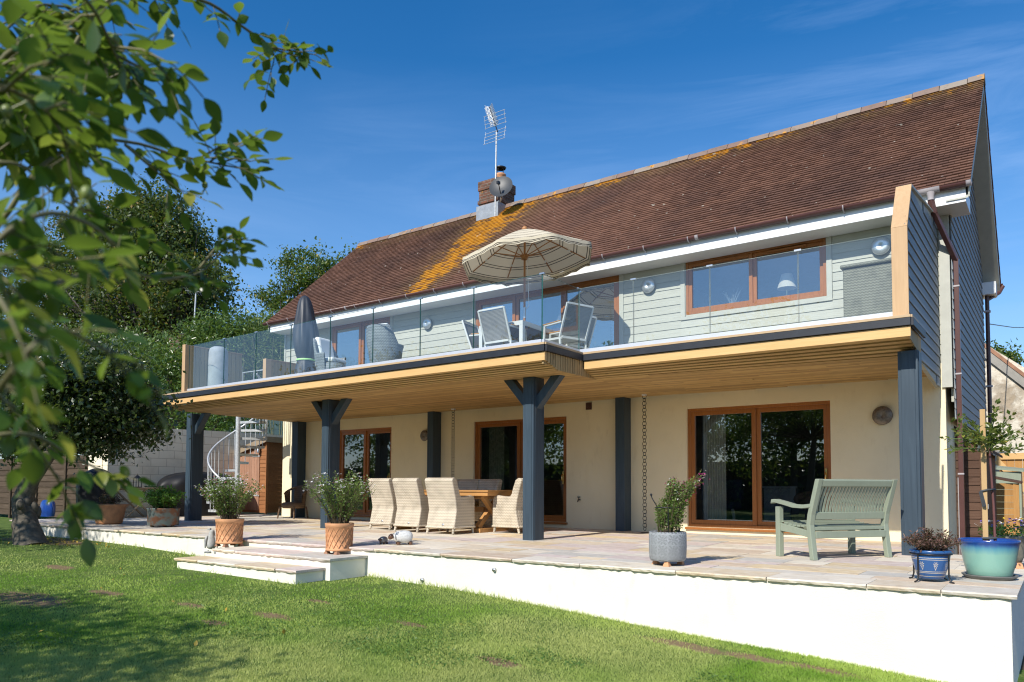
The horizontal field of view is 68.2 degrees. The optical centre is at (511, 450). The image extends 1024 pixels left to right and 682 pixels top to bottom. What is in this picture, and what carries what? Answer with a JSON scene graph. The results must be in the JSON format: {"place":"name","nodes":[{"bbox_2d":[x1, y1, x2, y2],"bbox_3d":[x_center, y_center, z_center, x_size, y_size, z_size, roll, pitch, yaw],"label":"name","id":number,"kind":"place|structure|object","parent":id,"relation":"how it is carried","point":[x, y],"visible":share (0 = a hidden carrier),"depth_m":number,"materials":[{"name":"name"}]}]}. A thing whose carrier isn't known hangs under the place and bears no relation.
{"place":"outdoors","nodes":[
{"label":"outdoors","id":0,"kind":"place"},
{"bbox_2d":[204,528,217,552],"bbox_3d":[-4.690,1.395,11.776,0.148,0.387,0.217,-5,-6,62],"label":"penguin ornament","id":1,"kind":"object","parent":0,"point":[209,540],"visible":0.94,"depth_m":11.73,"materials":[{"name":"stone"}]},
{"bbox_2d":[150,299,285,434],"bbox_3d":[-12.228,-1.845,30.588,11.496,8.563,4.664,-1,-3,20],"label":"bamboo hedge","id":2,"kind":"object","parent":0,"point":[276,348],"visible":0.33,"depth_m":28.93,"materials":[{"name":"green plant"}]},
{"bbox_2d":[0,514,1023,681],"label":"lawn ground","id":3,"kind":"structure","parent":0,"point":[5,526],"depth_m":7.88,"materials":[{"name":"plant"}]},
{"bbox_2d":[0,455,88,518],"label":"board fence","id":4,"kind":"object","parent":3,"relation":"on","point":[49,482],"visible":0.3,"depth_m":22.20,"materials":[{"name":"brown wood"}]},
{"bbox_2d":[40,500,55,516],"bbox_3d":[-12.297,1.511,20.014,0.609,0.440,0.316,-2,-3,36],"label":"plant pot","id":5,"kind":"object","parent":3,"relation":"on","point":[48,510],"visible":0.77,"depth_m":19.86,"materials":[{"name":"blue ceramic"}]},
{"bbox_2d":[0,327,192,544],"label":"apple tree","id":6,"kind":"object","parent":3,"relation":"on","point":[106,413],"visible":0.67,"depth_m":14.02,"materials":[{"name":"green plant"}]},
{"bbox_2d":[0,168,257,368],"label":"oak tree","id":7,"kind":"object","parent":3,"relation":"on","point":[115,306],"visible":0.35,"depth_m":37.80,"materials":[{"name":"green plant"}]},
{"bbox_2d":[1,295,272,458],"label":"laurel hedge","id":8,"kind":"object","parent":3,"relation":"on","point":[213,330],"visible":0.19,"depth_m":29.18,"materials":[{"name":"green plant"}]},
{"bbox_2d":[0,0,333,567],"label":"tree","id":9,"kind":"object","parent":3,"relation":"on","point":[47,109],"visible":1,"depth_m":1.20,"materials":[{"name":"green plant"}]},
{"bbox_2d":[170,333,282,434],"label":"neighbouring house","id":10,"kind":"structure","parent":3,"relation":"on","point":[276,430],"depth_m":33.78,"materials":[{"name":"brown ceramic"}]},
{"bbox_2d":[185,288,201,343],"bbox_3d":[-14.217,-5.370,33.913,1.080,3.974,0.344,0,-3,13],"label":"tv aerial","id":11,"kind":"object","parent":10,"relation":"attached to","point":[195,302],"visible":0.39,"depth_m":33.96,"materials":[{"name":"metal"}]},
{"bbox_2d":[1,534,523,645],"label":"fallen leaves","id":12,"kind":"object","parent":3,"relation":"on","point":[195,643],"visible":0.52,"depth_m":13.63,"materials":[{"name":"brown plant"}]},
{"bbox_2d":[174,546,367,583],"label":"garden steps","id":13,"kind":"structure","parent":3,"relation":"on","point":[280,565],"depth_m":10.04,"materials":[{"name":"concrete"}]},
{"bbox_2d":[194,473,264,546],"bbox_3d":[-4.341,0.893,11.608,1.004,1.134,0.992,-2,-3,36],"label":"terracotta pot","id":14,"kind":"object","parent":13,"relation":"on","point":[229,526],"visible":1,"depth_m":11.49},
{"bbox_2d":[302,470,375,554],"bbox_3d":[-2.351,0.821,10.418,0.960,1.180,0.997,0,-3,0],"label":"terracotta pot","id":15,"kind":"object","parent":13,"relation":"on","point":[339,535],"visible":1,"depth_m":10.27,"materials":[{"name":"ceramic"}]},
{"bbox_2d":[238,236,359,324],"bbox_3d":[-10.027,-3.681,35.493,8.666,12.939,4.206,-2,-3,36],"label":"alder tree","id":16,"kind":"object","parent":3,"relation":"on","point":[318,269],"visible":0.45,"depth_m":35.05,"materials":[{"name":"green plant"}]},
{"bbox_2d":[0,544,770,681],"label":"clover","id":17,"kind":"object","parent":3,"relation":"on","point":[348,643],"visible":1,"depth_m":6.82,"materials":[{"name":"green plant"}]},
{"bbox_2d":[41,526,1023,681],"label":"retaining wall","id":18,"kind":"structure","parent":3,"relation":"on","point":[945,637],"depth_m":7.00,"materials":[{"name":"paint"}]},
{"bbox_2d":[262,73,1004,554],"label":"house","id":19,"kind":"structure","parent":3,"relation":"on","point":[828,181],"depth_m":14.63,"materials":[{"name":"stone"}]},
{"bbox_2d":[332,317,389,364],"bbox_3d":[-3.828,-2.258,19.203,2.150,2.100,0.090,-2,-3,36],"label":"sliding door","id":20,"kind":"structure","parent":19,"relation":"in","point":[361,325],"depth_m":19.22,"materials":[{"name":"brown wood"}]},
{"bbox_2d":[339,427,391,516],"bbox_3d":[-3.689,0.541,18.935,1.990,2.205,0.190,-2,-3,36],"label":"sliding door","id":21,"kind":"structure","parent":19,"relation":"in","point":[365,512],"depth_m":18.98,"materials":[{"name":"brown wood"}]},
{"bbox_2d":[364,326,368,363],"bbox_3d":[-3.829,-2.222,19.642,0.330,2.070,0.080,-2,-3,36],"label":"curtain","id":22,"kind":"object","parent":19,"relation":"hanging from","point":[366,357],"visible":0.03,"depth_m":19.61,"materials":[{"name":"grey fabric"}]},
{"bbox_2d":[420,430,426,440],"bbox_3d":[-2.041,-0.359,17.666,0.260,0.260,0.092,-2,-3,36],"label":"wall light","id":23,"kind":"object","parent":19,"relation":"attached to","point":[423,435],"visible":0.93,"depth_m":17.63,"materials":[{"name":"metal"}]},
{"bbox_2d":[422,317,430,328],"bbox_3d":[-1.994,-2.999,17.765,0.280,0.280,0.092,-2,-3,36],"label":"wall light","id":24,"kind":"object","parent":19,"relation":"attached to","point":[426,323],"visible":1,"depth_m":17.72,"materials":[{"name":"metal"}]},
{"bbox_2d":[484,104,506,215],"bbox_3d":[-0.547,-7.741,19.949,0.356,3.315,1.068,2,-3,-29],"label":"tv aerial","id":25,"kind":"object","parent":19,"relation":"attached to","point":[493,117],"visible":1,"depth_m":19.84,"materials":[{"name":"metal"}]},
{"bbox_2d":[489,427,503,489],"bbox_3d":[-0.347,0.427,16.971,0.430,2.190,0.070,-2,-3,36],"label":"curtain","id":26,"kind":"object","parent":19,"relation":"hanging from","point":[496,452],"visible":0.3,"depth_m":16.98,"materials":[{"name":"grey fabric"}]},
{"bbox_2d":[489,176,512,201],"bbox_3d":[-0.369,-6.596,19.393,0.497,0.813,0.877,1,-3,-22],"label":"satellite dish","id":27,"kind":"object","parent":19,"relation":"attached to","point":[501,186],"visible":1,"depth_m":19.22,"materials":[{"name":"grey metal"}]},
{"bbox_2d":[475,417,567,524],"bbox_3d":[0.152,0.422,16.143,2.490,2.205,0.190,-2,-3,36],"label":"sliding door","id":28,"kind":"structure","parent":19,"relation":"in","point":[553,519],"depth_m":16.19,"materials":[{"name":"brown wood"}]},
{"bbox_2d":[476,275,618,344],"bbox_3d":[0.677,-2.392,15.929,3.610,2.090,0.090,-2,-3,36],"label":"sliding door","id":29,"kind":"structure","parent":19,"relation":"in","point":[515,298],"depth_m":15.69,"materials":[{"name":"brown wood"}]},
{"bbox_2d":[642,278,654,292],"bbox_3d":[2.604,-3.154,14.425,0.280,0.280,0.092,-2,-3,36],"label":"wall light","id":30,"kind":"object","parent":19,"relation":"attached to","point":[648,285],"visible":1,"depth_m":14.38,"materials":[{"name":"metal"}]},
{"bbox_2d":[703,414,726,519],"bbox_3d":[3.749,0.301,13.994,0.440,2.190,0.070,-2,-3,36],"label":"curtain","id":31,"kind":"object","parent":19,"relation":"hanging from","point":[714,465],"visible":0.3,"depth_m":13.99,"materials":[{"name":"beige fabric"}]},
{"bbox_2d":[686,237,826,314],"bbox_3d":[4.258,-3.049,13.351,2.475,1.005,0.096,-2,-3,36],"label":"window","id":32,"kind":"structure","parent":19,"relation":"in","point":[753,300],"depth_m":13.33,"materials":[{"name":"brown wood"}]},
{"bbox_2d":[685,401,831,532],"bbox_3d":[4.248,0.296,13.166,2.560,2.205,0.190,-2,-3,36],"label":"sliding door","id":33,"kind":"structure","parent":19,"relation":"in","point":[757,525],"depth_m":13.21,"materials":[{"name":"brown wood"}]},
{"bbox_2d":[777,273,796,294],"bbox_3d":[4.819,-2.874,13.253,0.330,0.450,0.330,-2,-3,36],"label":"table lamp","id":34,"kind":"object","parent":19,"relation":"on","point":[786,282],"visible":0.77,"depth_m":13.18,"materials":[{"name":"white fabric"}]},
{"bbox_2d":[871,237,890,254],"bbox_3d":[5.879,-3.267,12.045,0.290,0.290,0.092,-2,-3,36],"label":"wall light","id":35,"kind":"object","parent":19,"relation":"attached to","point":[880,245],"visible":1,"depth_m":12.01,"materials":[{"name":"metal"}]},
{"bbox_2d":[872,406,892,424],"bbox_3d":[5.847,-0.560,11.930,0.300,0.300,0.092,-2,-3,36],"label":"wall light","id":36,"kind":"object","parent":19,"relation":"attached to","point":[882,415],"visible":1,"depth_m":11.90,"materials":[{"name":"metal"}]},
{"bbox_2d":[990,324,1023,327],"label":"overhead wire","id":37,"kind":"object","parent":19,"relation":"attached to","point":[1006,326],"visible":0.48,"depth_m":19.49,"materials":[{"name":"black metal"}]},
{"bbox_2d":[954,426,1002,554],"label":"lean to store","id":38,"kind":"structure","parent":3,"relation":"on","point":[972,486],"depth_m":12.17,"materials":[{"name":"wood"}]},
{"bbox_2d":[979,450,996,536],"bbox_3d":[8.162,1.039,12.928,0.080,2.070,2.230,-2,-3,36],"label":"side door","id":39,"kind":"structure","parent":38,"relation":"in","point":[990,516],"depth_m":12.64,"materials":[{"name":"brown wood"}]},
{"bbox_2d":[984,344,1023,502],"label":"stone barn","id":40,"kind":"structure","parent":3,"relation":"on","point":[1007,377],"depth_m":20.14,"materials":[{"name":"beige stone"}]},
{"bbox_2d":[984,338,1023,364],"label":"ash tree","id":41,"kind":"object","parent":3,"relation":"on","point":[1011,355],"visible":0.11,"depth_m":27.52,"materials":[{"name":"green plant"}]},
{"bbox_2d":[996,476,1022,534],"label":"log store","id":42,"kind":"structure","parent":3,"relation":"on","point":[1006,500],"depth_m":14.38,"materials":[{"name":"orange wood"}]},
{"bbox_2d":[995,465,1023,534],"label":"cold frame","id":43,"kind":"object","parent":3,"relation":"on","point":[1017,475],"visible":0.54,"depth_m":15.71,"materials":[{"name":"white wood"}]},
{"bbox_2d":[995,453,1023,518],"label":"plank gate","id":44,"kind":"structure","parent":3,"relation":"on","point":[1007,461],"depth_m":17.10,"materials":[{"name":"orange wood"}]},
{"bbox_2d":[0,0,1023,458],"label":"sky","id":45,"kind":"structure","parent":0,"point":[390,138],"materials":[{"name":"blue"}]},
{"bbox_2d":[9,514,1023,598],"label":"patio paving","id":46,"kind":"structure","parent":0,"point":[749,557],"depth_m":9.84,"materials":[{"name":"stone"}]},
{"bbox_2d":[76,469,115,503],"bbox_3d":[-10.589,1.070,19.239,0.899,1.268,0.934,-2,-3,36],"label":"kettle barbecue","id":47,"kind":"object","parent":46,"relation":"on","point":[95,493],"visible":0.32,"depth_m":18.84,"materials":[{"name":"black metal"}]},
{"bbox_2d":[95,491,128,523],"bbox_3d":[-8.639,1.208,16.226,0.740,0.692,0.740,-2,-3,36],"label":"tapered pot","id":48,"kind":"object","parent":46,"relation":"on","point":[114,513],"visible":0.91,"depth_m":16.04,"materials":[{"name":"ceramic"}]},
{"bbox_2d":[117,487,161,517],"bbox_3d":[-9.702,1.331,19.518,0.800,0.776,1.223,-2,-3,36],"label":"folding table","id":49,"kind":"object","parent":46,"relation":"on","point":[137,506],"visible":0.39,"depth_m":19.45,"materials":[{"name":"grey wood"}]},
{"bbox_2d":[133,475,141,486],"bbox_3d":[-9.666,0.763,19.506,0.211,0.357,0.211,2,-3,-31],"label":"lantern","id":50,"kind":"object","parent":49,"relation":"on","point":[137,477],"visible":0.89,"depth_m":19.48,"materials":[{"name":"black metal"}]},
{"bbox_2d":[141,484,186,526],"bbox_3d":[-7.034,1.087,15.130,0.899,0.861,0.898,0,-3,11],"label":"copper planter","id":51,"kind":"object","parent":46,"relation":"on","point":[164,499],"visible":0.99,"depth_m":14.98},
{"bbox_2d":[88,428,282,516],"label":"block wall","id":52,"kind":"structure","parent":46,"relation":"on","point":[157,466],"depth_m":21.06,"materials":[{"name":"grey concrete"}]},
{"bbox_2d":[157,472,233,516],"bbox_3d":[-8.694,1.189,21.072,1.078,1.214,2.412,-2,-3,36],"label":"covered barbecue","id":53,"kind":"object","parent":46,"relation":"on","point":[176,481],"visible":0.3,"depth_m":20.31,"materials":[{"name":"black fabric"}]},
{"bbox_2d":[206,366,267,515],"bbox_3d":[-6.951,-0.174,19.590,1.511,3.809,2.772,2,-3,-33],"label":"spiral stair","id":54,"kind":"object","parent":46,"relation":"on","point":[238,438],"visible":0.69,"depth_m":20.13,"materials":[{"name":"metal"}]},
{"bbox_2d":[240,436,282,513],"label":"garden shed","id":55,"kind":"structure","parent":46,"relation":"on","point":[264,467],"depth_m":22.14,"materials":[{"name":"wood"}]},
{"bbox_2d":[240,450,259,509],"bbox_3d":[-7.794,0.851,22.361,1.032,1.780,0.043,-2,-3,36],"label":"door","id":56,"kind":"structure","parent":55,"relation":"in","point":[252,469],"depth_m":22.28,"materials":[{"name":"wood"}]},
{"bbox_2d":[277,485,307,518],"bbox_3d":[-5.606,1.309,19.460,0.692,0.851,0.647,-1,-3,28],"label":"wicker armchair","id":57,"kind":"object","parent":46,"relation":"on","point":[300,493],"visible":0.93,"depth_m":19.48,"materials":[{"name":"brown wicker"}]},
{"bbox_2d":[378,536,387,543],"bbox_3d":[-1.848,1.276,10.804,0.101,0.112,0.191,-1,-3,20],"label":"sheep ornament","id":58,"kind":"object","parent":46,"relation":"on","point":[383,539],"visible":1,"depth_m":10.77,"materials":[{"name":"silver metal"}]},
{"bbox_2d":[368,478,413,529],"bbox_3d":[-2.353,1.023,14.688,0.656,0.985,0.680,-2,-4,40],"label":"wicker chair","id":59,"kind":"object","parent":46,"relation":"on","point":[384,505],"visible":0.8,"depth_m":14.44,"materials":[{"name":"wicker"}]},
{"bbox_2d":[388,530,412,544],"bbox_3d":[-1.581,1.226,10.704,0.349,0.205,0.184,1,-3,-17],"label":"sheep ornament","id":60,"kind":"object","parent":46,"relation":"on","point":[402,536],"visible":1,"depth_m":10.64,"materials":[{"name":"white ceramic"}]},
{"bbox_2d":[392,478,439,532],"bbox_3d":[-1.759,0.990,13.954,0.656,0.985,0.680,-2,-3,37],"label":"wicker chair","id":61,"kind":"object","parent":46,"relation":"on","point":[412,503],"visible":0.84,"depth_m":13.70,"materials":[{"name":"wicker"}]},
{"bbox_2d":[425,477,475,534],"bbox_3d":[-1.105,0.967,13.411,0.656,0.985,0.680,-2,-3,33],"label":"wicker chair","id":62,"kind":"object","parent":46,"relation":"on","point":[450,507],"visible":1,"depth_m":13.20,"materials":[{"name":"wicker"}]},
{"bbox_2d":[397,490,512,532],"bbox_3d":[-1.246,1.134,14.602,2.720,0.765,0.972,-2,-3,36],"label":"dining table","id":63,"kind":"object","parent":46,"relation":"on","point":[484,496],"visible":0.41,"depth_m":13.79,"materials":[{"name":"brown wood"}]},
{"bbox_2d":[457,479,479,522],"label":"wicker chair","id":64,"kind":"object","parent":46,"relation":"on","point":[465,484],"visible":0.16,"depth_m":15.51,"materials":[{"name":"wicker"}]},
{"bbox_2d":[473,479,501,527],"bbox_3d":[-0.637,1.047,15.036,0.656,0.985,0.680,-2,-3,36],"label":"wicker chair","id":65,"kind":"object","parent":46,"relation":"on","point":[490,484],"visible":0.2,"depth_m":15.09,"materials":[{"name":"wicker"}]},
{"bbox_2d":[492,478,522,533],"bbox_3d":[0.101,0.988,13.739,0.680,0.985,0.656,-2,-4,40],"label":"wicker chair","id":66,"kind":"object","parent":46,"relation":"on","point":[507,511],"visible":0.58,"depth_m":13.45,"materials":[{"name":"wicker"}]},
{"bbox_2d":[162,184,940,554],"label":"balcony","id":67,"kind":"structure","parent":46,"relation":"on","point":[900,342],"depth_m":11.75,"materials":[{"name":"brown wood"}]},
{"bbox_2d":[207,346,227,385],"bbox_3d":[-6.806,-1.852,17.494,0.450,1.131,0.450,-2,-3,36],"label":"covered heater","id":68,"kind":"object","parent":67,"relation":"on","point":[216,360],"visible":0.73,"depth_m":17.32,"materials":[{"name":"grey fabric"}]},
{"bbox_2d":[293,295,318,373],"bbox_3d":[-4.463,-2.360,16.364,0.578,2.058,0.563,-2,-3,36],"label":"covered parasol","id":69,"kind":"object","parent":67,"relation":"on","point":[305,333],"visible":0.82,"depth_m":16.19,"materials":[{"name":"grey fabric"}]},
{"bbox_2d":[313,337,345,370],"bbox_3d":[-3.623,-1.847,15.043,0.657,0.832,0.690,-1,-3,28],"label":"rattan armchair","id":70,"kind":"object","parent":67,"relation":"on","point":[321,346],"visible":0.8,"depth_m":14.88,"materials":[{"name":"white wicker"}]},
{"bbox_2d":[366,323,403,362],"bbox_3d":[-2.351,-1.895,13.940,0.690,0.832,0.657,-1,-3,24],"label":"rattan armchair","id":71,"kind":"object","parent":67,"relation":"on","point":[387,346],"visible":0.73,"depth_m":13.69,"materials":[{"name":"grey wicker"}]},
{"bbox_2d":[451,408,455,477],"bbox_3d":[-1.295,0.338,16.552,0.160,2.541,0.160,-2,-3,36],"label":"rain chain","id":72,"kind":"object","parent":67,"relation":"hanging from","point":[453,440],"visible":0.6,"depth_m":16.57,"materials":[{"name":"black metal"}]},
{"bbox_2d":[462,320,502,348],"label":"sling chair","id":73,"kind":"object","parent":67,"relation":"on","point":[468,327],"visible":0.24,"depth_m":13.86,"materials":[{"name":"grey fabric"}]},
{"bbox_2d":[477,306,527,346],"bbox_3d":[-0.158,-1.944,13.104,0.610,0.951,0.692,-2,-3,38],"label":"sling chair","id":74,"kind":"object","parent":67,"relation":"on","point":[494,324],"visible":0.75,"depth_m":12.94,"materials":[{"name":"white fabric"}]},
{"bbox_2d":[479,320,573,347],"bbox_3d":[0.330,-1.802,13.843,0.920,0.740,1.900,-2,-3,34],"label":"balcony table","id":75,"kind":"object","parent":67,"relation":"on","point":[533,331],"visible":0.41,"depth_m":13.33,"materials":[{"name":"grey metal"}]},
{"bbox_2d":[462,226,591,320],"bbox_3d":[0.290,-2.806,13.947,2.322,2.755,2.333,0,-3,4],"label":"striped parasol","id":76,"kind":"object","parent":67,"relation":"on","point":[525,251],"visible":0.94,"depth_m":14.45,"materials":[{"name":"fabric"}]},
{"bbox_2d":[543,301,593,348],"bbox_3d":[0.942,-1.954,12.797,0.610,0.951,0.692,2,-3,-36],"label":"sling chair","id":77,"kind":"object","parent":67,"relation":"on","point":[569,329],"visible":0.75,"depth_m":12.65,"materials":[{"name":"white fabric"}]},
{"bbox_2d":[547,316,596,348],"bbox_3d":[1.073,-1.919,13.534,0.610,0.951,0.692,3,-4,-44],"label":"sling chair","id":78,"kind":"object","parent":67,"relation":"on","point":[591,330],"visible":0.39,"depth_m":13.51,"materials":[{"name":"grey metal"}]},
{"bbox_2d":[641,394,648,532],"bbox_3d":[2.428,0.223,13.846,0.160,2.541,0.160,-2,-3,36],"label":"rain chain","id":79,"kind":"object","parent":67,"relation":"hanging from","point":[645,460],"visible":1,"depth_m":13.84,"materials":[{"name":"black metal"}]},
{"bbox_2d":[840,258,891,317],"bbox_3d":[5.703,-2.193,11.596,1.097,1.349,0.700,-2,-3,36],"label":"storage box","id":80,"kind":"object","parent":67,"relation":"on","point":[867,287],"visible":0.38,"depth_m":11.45,"materials":[{"name":"grey wicker"}]},
{"bbox_2d":[649,469,708,566],"bbox_3d":[1.811,0.702,8.100,0.693,1.030,0.428,1,-3,-14],"label":"grey planter","id":81,"kind":"object","parent":46,"relation":"on","point":[667,545],"visible":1,"depth_m":7.98,"materials":[{"name":"ceramic"}]},
{"bbox_2d":[771,479,897,559],"bbox_3d":[3.888,0.809,9.129,1.220,0.930,0.798,1,-3,-21],"label":"garden bench","id":82,"kind":"object","parent":46,"relation":"on","point":[815,525],"visible":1,"depth_m":8.91,"materials":[{"name":"green wood"}]},
{"bbox_2d":[900,525,961,583],"bbox_3d":[3.726,0.908,6.728,0.492,0.503,0.555,-2,-3,36],"label":"blue planter","id":83,"kind":"object","parent":46,"relation":"on","point":[930,559],"visible":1,"depth_m":6.64,"materials":[{"name":"ceramic"}]},
{"bbox_2d":[939,398,1023,580],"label":"glazed planter","id":84,"kind":"object","parent":46,"relation":"on","point":[987,557],"visible":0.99,"depth_m":6.92,"materials":[{"name":"teal ceramic"}]},
{"bbox_2d":[974,517,1023,568],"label":"stone planter","id":85,"kind":"object","parent":46,"relation":"on","point":[1020,557],"visible":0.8,"depth_m":7.87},
{"bbox_2d":[701,479,743,520],"bbox_3d":[4.116,0.996,14.739,0.698,0.904,0.668,-2,-3,36],"label":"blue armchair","id":86,"kind":"object","parent":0,"point":[734,491],"visible":0.42,"depth_m":14.73,"materials":[{"name":"blue fabric"}]},
{"bbox_2d":[723,289,741,302],"bbox_3d":[4.031,-2.744,13.835,0.363,0.440,0.385,-1,-3,19],"label":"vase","id":87,"kind":"object","parent":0,"point":[732,300],"visible":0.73,"depth_m":13.79,"materials":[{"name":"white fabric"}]},
{"bbox_2d":[762,486,804,521],"bbox_3d":[5.253,1.063,14.622,0.660,0.760,0.553,-2,-3,36],"label":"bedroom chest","id":88,"kind":"object","parent":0,"point":[787,493],"visible":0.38,"depth_m":14.46,"materials":[{"name":"grey wood"}]},
{"bbox_2d":[791,490,824,519],"bbox_3d":[5.614,1.063,14.015,0.760,0.665,0.570,-2,-3,36],"label":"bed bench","id":89,"kind":"object","parent":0,"point":[804,497],"visible":0.23,"depth_m":13.91,"materials":[{"name":"grey fabric"}]},
{"bbox_2d":[819,545,962,589],"bbox_3d":[-2.191,1.749,14.275,19.690,0.497,6.375,-2,-3,36],"label":"patio base","id":90,"kind":"object","parent":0,"point":[952,549],"visible":0.12,"depth_m":11.22,"materials":[{"name":"beige stone"}]}
]}

